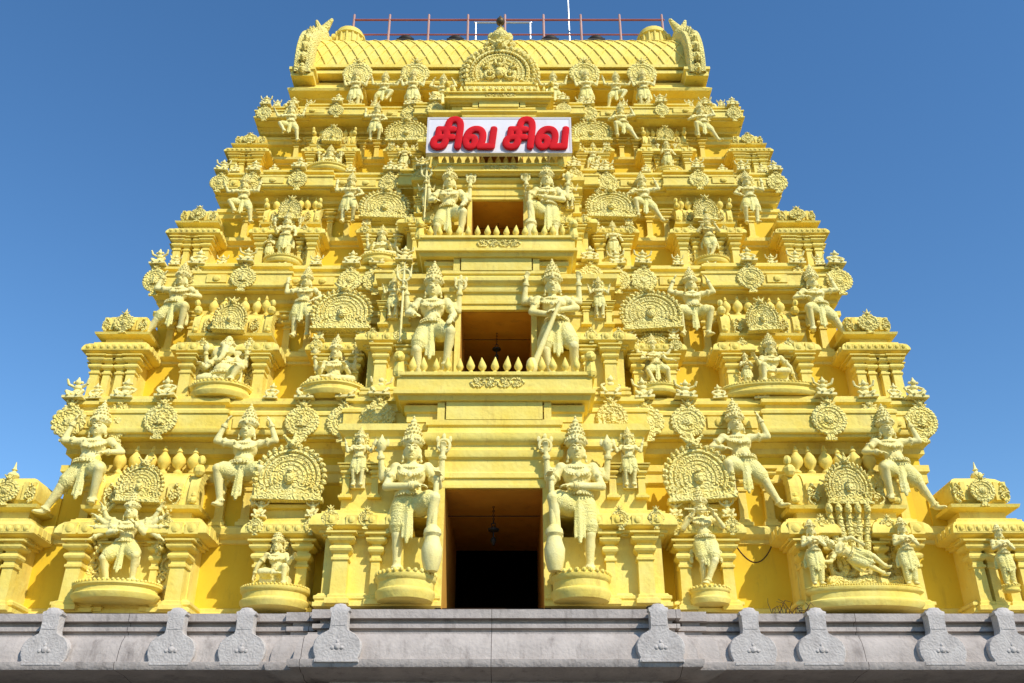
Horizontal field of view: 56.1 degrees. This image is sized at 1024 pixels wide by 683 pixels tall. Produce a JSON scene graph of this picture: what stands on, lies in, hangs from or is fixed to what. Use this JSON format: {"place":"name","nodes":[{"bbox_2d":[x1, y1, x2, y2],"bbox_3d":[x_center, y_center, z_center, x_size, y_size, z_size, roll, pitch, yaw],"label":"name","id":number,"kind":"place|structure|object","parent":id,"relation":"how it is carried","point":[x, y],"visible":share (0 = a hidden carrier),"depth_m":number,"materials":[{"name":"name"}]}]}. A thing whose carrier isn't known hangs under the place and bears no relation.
{"place":"outdoors","nodes":[
{"label":"outdoors","id":0,"kind":"place"},
{"bbox_2d":[0,0,1023,521],"label":"sky","id":1,"kind":"structure","parent":0,"point":[899,124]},
{"bbox_3d":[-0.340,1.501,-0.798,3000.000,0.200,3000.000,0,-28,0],"label":"ground","id":2,"kind":"structure","parent":0,"visible":0},
{"bbox_2d":[0,16,1023,682],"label":"temple tower","id":3,"kind":"structure","parent":2,"relation":"on","point":[492,614],"depth_m":19.22,"materials":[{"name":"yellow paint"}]},
{"bbox_2d":[31,400,124,514],"bbox_3d":[-8.315,2.237,18.788,1.455,2.403,0.640,-5,-28,9],"label":"attendant statue","id":4,"kind":"object","parent":3,"relation":"attached to","point":[86,464],"visible":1,"depth_m":18.53,"materials":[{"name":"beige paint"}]},
{"bbox_2d":[70,491,171,604],"bbox_3d":[-7.119,3.699,17.718,1.598,2.232,1.114,0,-28,0],"label":"deity statue","id":5,"kind":"object","parent":3,"relation":"on","point":[105,589],"visible":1,"depth_m":17.36,"materials":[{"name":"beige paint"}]},
{"bbox_2d":[146,262,201,331],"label":"attendant statue","id":6,"kind":"object","parent":3,"relation":"on","point":[175,303],"visible":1,"depth_m":21.14,"materials":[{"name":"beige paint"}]},
{"bbox_2d":[189,336,252,398],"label":"deity statue","id":7,"kind":"object","parent":3,"relation":"on","point":[226,365],"visible":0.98,"depth_m":19.85,"materials":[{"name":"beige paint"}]},
{"bbox_2d":[222,173,262,223],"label":"attendant statue","id":8,"kind":"object","parent":3,"relation":"attached to","point":[241,201],"visible":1,"depth_m":23.30,"materials":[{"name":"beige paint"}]},
{"bbox_2d":[211,404,278,506],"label":"attendant statue","id":9,"kind":"object","parent":3,"relation":"attached to","point":[239,468],"visible":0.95,"depth_m":18.65,"materials":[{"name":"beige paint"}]},
{"bbox_2d":[263,234,274,255],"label":"attendant statue","id":10,"kind":"object","parent":3,"relation":"on","point":[268,249],"visible":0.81,"depth_m":22.53,"materials":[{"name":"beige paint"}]},
{"bbox_2d":[239,530,310,613],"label":"deity statue","id":11,"kind":"object","parent":3,"relation":"on","point":[274,590],"visible":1,"depth_m":17.03,"materials":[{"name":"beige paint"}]},
{"bbox_2d":[263,212,304,264],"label":"deity statue","id":12,"kind":"object","parent":3,"relation":"on","point":[285,243],"visible":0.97,"depth_m":22.52,"materials":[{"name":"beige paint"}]},
{"bbox_2d":[273,102,306,141],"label":"attendant statue","id":13,"kind":"object","parent":3,"relation":"attached to","point":[289,123],"visible":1,"depth_m":25.02,"materials":[{"name":"beige paint"}]},
{"bbox_2d":[284,266,321,337],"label":"attendant statue","id":14,"kind":"object","parent":3,"relation":"attached to","point":[301,306],"visible":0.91,"depth_m":21.19,"materials":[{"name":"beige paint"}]},
{"bbox_2d":[306,144,348,172],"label":"deity statue","id":15,"kind":"object","parent":3,"relation":"on","point":[330,160],"visible":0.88,"depth_m":24.14,"materials":[{"name":"beige paint"}]},
{"bbox_2d":[300,334,363,398],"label":"deity statue","id":16,"kind":"object","parent":3,"relation":"on","point":[338,377],"visible":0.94,"depth_m":19.77,"materials":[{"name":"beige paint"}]},
{"bbox_2d":[335,172,363,223],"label":"attendant statue","id":17,"kind":"object","parent":3,"relation":"attached to","point":[348,201],"visible":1,"depth_m":23.30,"materials":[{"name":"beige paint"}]},
{"bbox_2d":[343,69,369,103],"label":"dancing statue","id":18,"kind":"object","parent":3,"relation":"attached to","point":[355,93],"visible":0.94,"depth_m":26.30,"materials":[{"name":"beige paint"}]},
{"bbox_2d":[344,427,376,488],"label":"statue","id":19,"kind":"object","parent":3,"relation":"attached to","point":[358,465],"visible":0.99,"depth_m":18.09,"materials":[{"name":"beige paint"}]},
{"bbox_2d":[364,102,387,141],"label":"attendant statue","id":20,"kind":"object","parent":3,"relation":"attached to","point":[375,124],"visible":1,"depth_m":25.03,"materials":[{"name":"beige paint"}]},
{"bbox_2d":[359,225,400,264],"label":"deity statue","id":21,"kind":"object","parent":3,"relation":"on","point":[383,245],"visible":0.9,"depth_m":22.30,"materials":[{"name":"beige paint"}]},
{"bbox_2d":[370,71,402,102],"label":"dancing statue","id":22,"kind":"object","parent":3,"relation":"attached to","point":[383,92],"visible":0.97,"depth_m":26.28,"materials":[{"name":"beige paint"}]},
{"bbox_2d":[382,276,401,319],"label":"statue","id":23,"kind":"object","parent":3,"relation":"attached to","point":[394,291],"visible":0.98,"depth_m":20.62,"materials":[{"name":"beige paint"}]},
{"bbox_2d":[395,141,414,168],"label":"deity statue","id":24,"kind":"object","parent":3,"relation":"on","point":[404,157],"visible":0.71,"depth_m":24.58,"materials":[{"name":"beige paint"}]},
{"bbox_2d":[397,35,413,40],"bbox_3d":[-3.240,-9.216,29.284,0.520,0.390,0.320,0,-28,0],"label":"ridge fitting","id":25,"kind":"object","parent":3,"relation":"on","point":[404,37],"visible":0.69,"depth_m":29.11,"materials":[{"name":"black metal"}]},
{"bbox_2d":[374,416,451,603],"bbox_3d":[-1.785,2.960,17.502,1.318,3.558,1.085,-22,-35,36],"label":"guardian statue","id":26,"kind":"object","parent":3,"relation":"attached to","point":[397,583],"visible":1,"depth_m":17.22,"materials":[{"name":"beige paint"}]},
{"bbox_2d":[400,70,426,100],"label":"dancing statue","id":27,"kind":"object","parent":3,"relation":"attached to","point":[413,88],"visible":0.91,"depth_m":26.32,"materials":[{"name":"beige paint"}]},
{"bbox_2d":[418,182,435,210],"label":"statue","id":28,"kind":"object","parent":3,"relation":"attached to","point":[423,196],"visible":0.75,"depth_m":22.90,"materials":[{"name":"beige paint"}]},
{"bbox_2d":[396,261,467,371],"bbox_3d":[-1.720,-0.504,20.124,1.538,2.953,0.780,0,-28,0],"label":"guardian statue","id":29,"kind":"object","parent":3,"relation":"attached to","point":[433,327],"visible":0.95,"depth_m":20.12,"materials":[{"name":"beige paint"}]},
{"bbox_2d":[429,73,456,101],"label":"dancing statue","id":30,"kind":"object","parent":3,"relation":"on","point":[443,79],"visible":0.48,"depth_m":26.33,"materials":[{"name":"beige paint"}]},
{"bbox_2d":[421,163,475,234],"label":"guardian statue","id":31,"kind":"object","parent":3,"relation":"attached to","point":[449,211],"visible":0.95,"depth_m":22.57,"materials":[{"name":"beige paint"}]},
{"bbox_2d":[447,35,463,40],"bbox_3d":[-1.720,-9.216,29.284,0.520,0.390,0.320,0,-28,0],"label":"ridge fitting","id":32,"kind":"object","parent":3,"relation":"on","point":[455,37],"visible":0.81,"depth_m":29.11,"materials":[{"name":"black metal"}]},
{"bbox_2d":[448,506,539,544],"bbox_3d":[-0.360,3.574,18.656,1.820,0.783,0.224,0,-28,0],"label":"hanging lamp","id":33,"kind":"object","parent":3,"relation":"hanging from","point":[493,529],"visible":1,"depth_m":18.71,"materials":[{"name":"black metal"}]},
{"bbox_2d":[463,333,529,359],"bbox_3d":[-0.340,0.104,21.294,1.500,0.685,0.196,0,-28,0],"label":"hanging lamp","id":34,"kind":"object","parent":3,"relation":"hanging from","point":[496,349],"visible":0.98,"depth_m":21.36,"materials":[{"name":"black metal"}]},
{"bbox_2d":[474,223,522,234],"bbox_3d":[-0.340,-2.672,23.630,1.220,0.587,0.168,0,-28,0],"label":"hanging lamp","id":35,"kind":"object","parent":3,"relation":"hanging from","point":[499,228],"visible":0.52,"depth_m":23.69,"materials":[{"name":"black metal"}]},
{"bbox_2d":[426,116,571,162],"bbox_3d":[-0.310,-4.497,24.101,3.500,1.130,2.219,0,-28,0],"label":"lettered sign","id":36,"kind":"object","parent":3,"relation":"attached to","point":[524,136],"visible":0.98,"depth_m":23.09,"materials":[{"name":"red paint"}]},
{"bbox_2d":[474,22,531,39],"bbox_3d":[-0.290,-9.448,30.370,1.877,1.820,0.060,0,-28,0],"label":"pipe frame","id":37,"kind":"object","parent":3,"relation":"on","point":[476,23],"visible":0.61,"depth_m":30.75,"materials":[{"name":"metal"}]},
{"bbox_2d":[352,14,664,39],"bbox_3d":[-0.115,-9.600,29.896,9.850,1.608,0.220,0,-28,0],"label":"roof railing","id":38,"kind":"object","parent":3,"relation":"on","point":[543,20],"visible":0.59,"depth_m":30.06,"materials":[{"name":"red metal"}]},
{"bbox_2d":[520,160,572,234],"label":"guardian statue","id":39,"kind":"object","parent":3,"relation":"attached to","point":[545,208],"visible":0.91,"depth_m":22.43,"materials":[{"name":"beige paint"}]},
{"bbox_2d":[542,35,558,39],"bbox_3d":[1.160,-9.216,29.284,0.520,0.390,0.320,0,-28,0],"label":"ridge fitting","id":40,"kind":"object","parent":3,"relation":"on","point":[550,37],"visible":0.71,"depth_m":29.11,"materials":[{"name":"black metal"}]},
{"bbox_2d":[521,259,582,371],"bbox_3d":[0.857,-0.521,20.151,1.334,3.008,0.748,0,-28,0],"label":"guardian statue","id":41,"kind":"object","parent":3,"relation":"attached to","point":[557,333],"visible":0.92,"depth_m":19.99,"materials":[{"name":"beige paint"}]},
{"bbox_2d":[536,71,567,100],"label":"dancing statue","id":42,"kind":"object","parent":3,"relation":"attached to","point":[553,78],"visible":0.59,"depth_m":26.36,"materials":[{"name":"beige paint"}]},
{"bbox_2d":[567,0,569,39],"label":"lightning rod","id":43,"kind":"object","parent":3,"relation":"on","point":[568,18],"visible":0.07,"depth_m":30.44,"materials":[{"name":"metal"}]},
{"bbox_2d":[560,181,577,210],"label":"statue","id":44,"kind":"object","parent":3,"relation":"attached to","point":[569,204],"visible":0.8,"depth_m":22.90,"materials":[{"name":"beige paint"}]},
{"bbox_2d":[537,416,614,603],"bbox_3d":[1.125,2.960,17.502,1.318,3.558,1.085,22,-35,-36],"label":"guardian statue","id":45,"kind":"object","parent":3,"relation":"attached to","point":[588,583],"visible":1,"depth_m":17.22,"materials":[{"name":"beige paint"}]},
{"bbox_2d":[572,70,599,100],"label":"dancing statue","id":46,"kind":"object","parent":3,"relation":"attached to","point":[586,88],"visible":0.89,"depth_m":26.33,"materials":[{"name":"beige paint"}]},
{"bbox_2d":[582,142,605,168],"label":"deity statue","id":47,"kind":"object","parent":3,"relation":"on","point":[593,157],"visible":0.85,"depth_m":24.55,"materials":[{"name":"beige paint"}]},
{"bbox_2d":[588,35,604,39],"bbox_3d":[2.560,-9.216,29.284,0.520,0.390,0.320,0,-28,0],"label":"ridge fitting","id":48,"kind":"object","parent":3,"relation":"on","point":[596,37],"visible":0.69,"depth_m":29.11,"materials":[{"name":"black metal"}]},
{"bbox_2d":[586,276,610,319],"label":"statue","id":49,"kind":"object","parent":3,"relation":"attached to","point":[598,291],"visible":1,"depth_m":20.62,"materials":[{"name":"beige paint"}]},
{"bbox_2d":[600,221,626,264],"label":"deity statue","id":50,"kind":"object","parent":3,"relation":"on","point":[613,244],"visible":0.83,"depth_m":22.54,"materials":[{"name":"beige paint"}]},
{"bbox_2d":[601,71,633,105],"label":"dancing statue","id":51,"kind":"object","parent":3,"relation":"attached to","point":[616,92],"visible":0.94,"depth_m":26.24,"materials":[{"name":"beige paint"}]},
{"bbox_2d":[608,102,641,140],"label":"attendant statue","id":52,"kind":"object","parent":3,"relation":"attached to","point":[621,122],"visible":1,"depth_m":24.98,"materials":[{"name":"beige paint"}]},
{"bbox_2d":[612,427,643,488],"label":"statue","id":53,"kind":"object","parent":3,"relation":"attached to","point":[629,465],"visible":0.99,"depth_m":18.09,"materials":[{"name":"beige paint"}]},
{"bbox_2d":[629,69,656,103],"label":"dancing statue","id":54,"kind":"object","parent":3,"relation":"attached to","point":[643,93],"visible":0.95,"depth_m":26.28,"materials":[{"name":"beige paint"}]},
{"bbox_2d":[626,171,667,222],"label":"attendant statue","id":55,"kind":"object","parent":3,"relation":"attached to","point":[645,201],"visible":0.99,"depth_m":23.24,"materials":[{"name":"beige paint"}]},
{"bbox_2d":[632,331,679,397],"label":"deity statue","id":56,"kind":"object","parent":3,"relation":"on","point":[657,370],"visible":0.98,"depth_m":20.11,"materials":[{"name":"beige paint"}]},
{"bbox_2d":[654,140,682,172],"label":"deity statue","id":57,"kind":"object","parent":3,"relation":"on","point":[667,160],"visible":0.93,"depth_m":24.51,"materials":[{"name":"beige paint"}]},
{"bbox_2d":[667,266,715,336],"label":"attendant statue","id":58,"kind":"object","parent":3,"relation":"attached to","point":[694,310],"visible":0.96,"depth_m":21.15,"materials":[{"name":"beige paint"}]},
{"bbox_2d":[680,484,730,606],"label":"deity statue","id":59,"kind":"object","parent":3,"relation":"on","point":[706,551],"visible":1,"depth_m":17.48,"materials":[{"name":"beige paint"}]},
{"bbox_2d":[687,101,723,141],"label":"attendant statue","id":60,"kind":"object","parent":3,"relation":"attached to","point":[701,123],"visible":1,"depth_m":24.97,"materials":[{"name":"beige paint"}]},
{"bbox_2d":[694,213,729,264],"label":"deity statue","id":61,"kind":"object","parent":3,"relation":"on","point":[709,242],"visible":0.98,"depth_m":22.49,"materials":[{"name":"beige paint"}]},
{"bbox_2d":[739,353,752,381],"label":"attendant statue","id":62,"kind":"object","parent":3,"relation":"attached to","point":[746,373],"visible":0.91,"depth_m":20.05,"materials":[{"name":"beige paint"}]},
{"bbox_2d":[733,170,763,224],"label":"attendant statue","id":63,"kind":"object","parent":3,"relation":"attached to","point":[750,200],"visible":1,"depth_m":23.30,"materials":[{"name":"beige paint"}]},
{"bbox_2d":[708,398,790,507],"bbox_3d":[4.555,2.156,18.832,1.406,2.323,0.619,5,-28,-9],"label":"attendant statue","id":64,"kind":"object","parent":3,"relation":"attached to","point":[742,459],"visible":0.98,"depth_m":18.63,"materials":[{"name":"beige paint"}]},
{"bbox_2d":[737,547,771,562],"bbox_3d":[4.660,4.041,18.441,0.779,0.434,0.024,0,-28,0],"label":"loose cable","id":65,"kind":"object","parent":3,"relation":"attached to","point":[752,561],"visible":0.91,"depth_m":18.39,"materials":[{"name":"black rubber"}]},
{"bbox_2d":[722,332,816,397],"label":"deity statue","id":66,"kind":"object","parent":3,"relation":"on","point":[772,380],"visible":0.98,"depth_m":19.70,"materials":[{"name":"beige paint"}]},
{"bbox_2d":[768,599,811,613],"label":"dry weeds","id":67,"kind":"object","parent":3,"relation":"on","point":[800,611],"visible":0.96,"depth_m":16.59,"materials":[{"name":"plant"}]},
{"bbox_2d":[792,264,845,332],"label":"attendant statue","id":68,"kind":"object","parent":3,"relation":"on","point":[817,305],"visible":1,"depth_m":21.13,"materials":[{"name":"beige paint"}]},
{"bbox_2d":[805,503,925,613],"bbox_3d":[6.320,3.902,17.541,2.122,1.996,0.864,0,-28,0],"label":"reclining deity group","id":69,"kind":"object","parent":3,"relation":"on","point":[844,590],"visible":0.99,"depth_m":17.27,"materials":[{"name":"beige paint"}]},
{"bbox_2d":[800,519,826,584],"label":"attendant statue","id":70,"kind":"object","parent":69,"relation":"on","point":[814,562],"visible":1,"depth_m":17.34,"materials":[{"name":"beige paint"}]},
{"bbox_2d":[892,517,919,584],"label":"attendant statue","id":71,"kind":"object","parent":69,"relation":"on","point":[907,561],"visible":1,"depth_m":17.35,"materials":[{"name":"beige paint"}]},
{"bbox_2d":[861,404,946,509],"bbox_3d":[7.534,2.231,18.794,1.358,2.243,0.598,5,-28,-9],"label":"attendant statue","id":72,"kind":"object","parent":3,"relation":"attached to","point":[895,463],"visible":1,"depth_m":18.56,"materials":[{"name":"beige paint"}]},
{"bbox_2d":[990,524,1020,593],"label":"attendant statue","id":73,"kind":"object","parent":3,"relation":"attached to","point":[1004,562],"visible":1,"depth_m":17.30,"materials":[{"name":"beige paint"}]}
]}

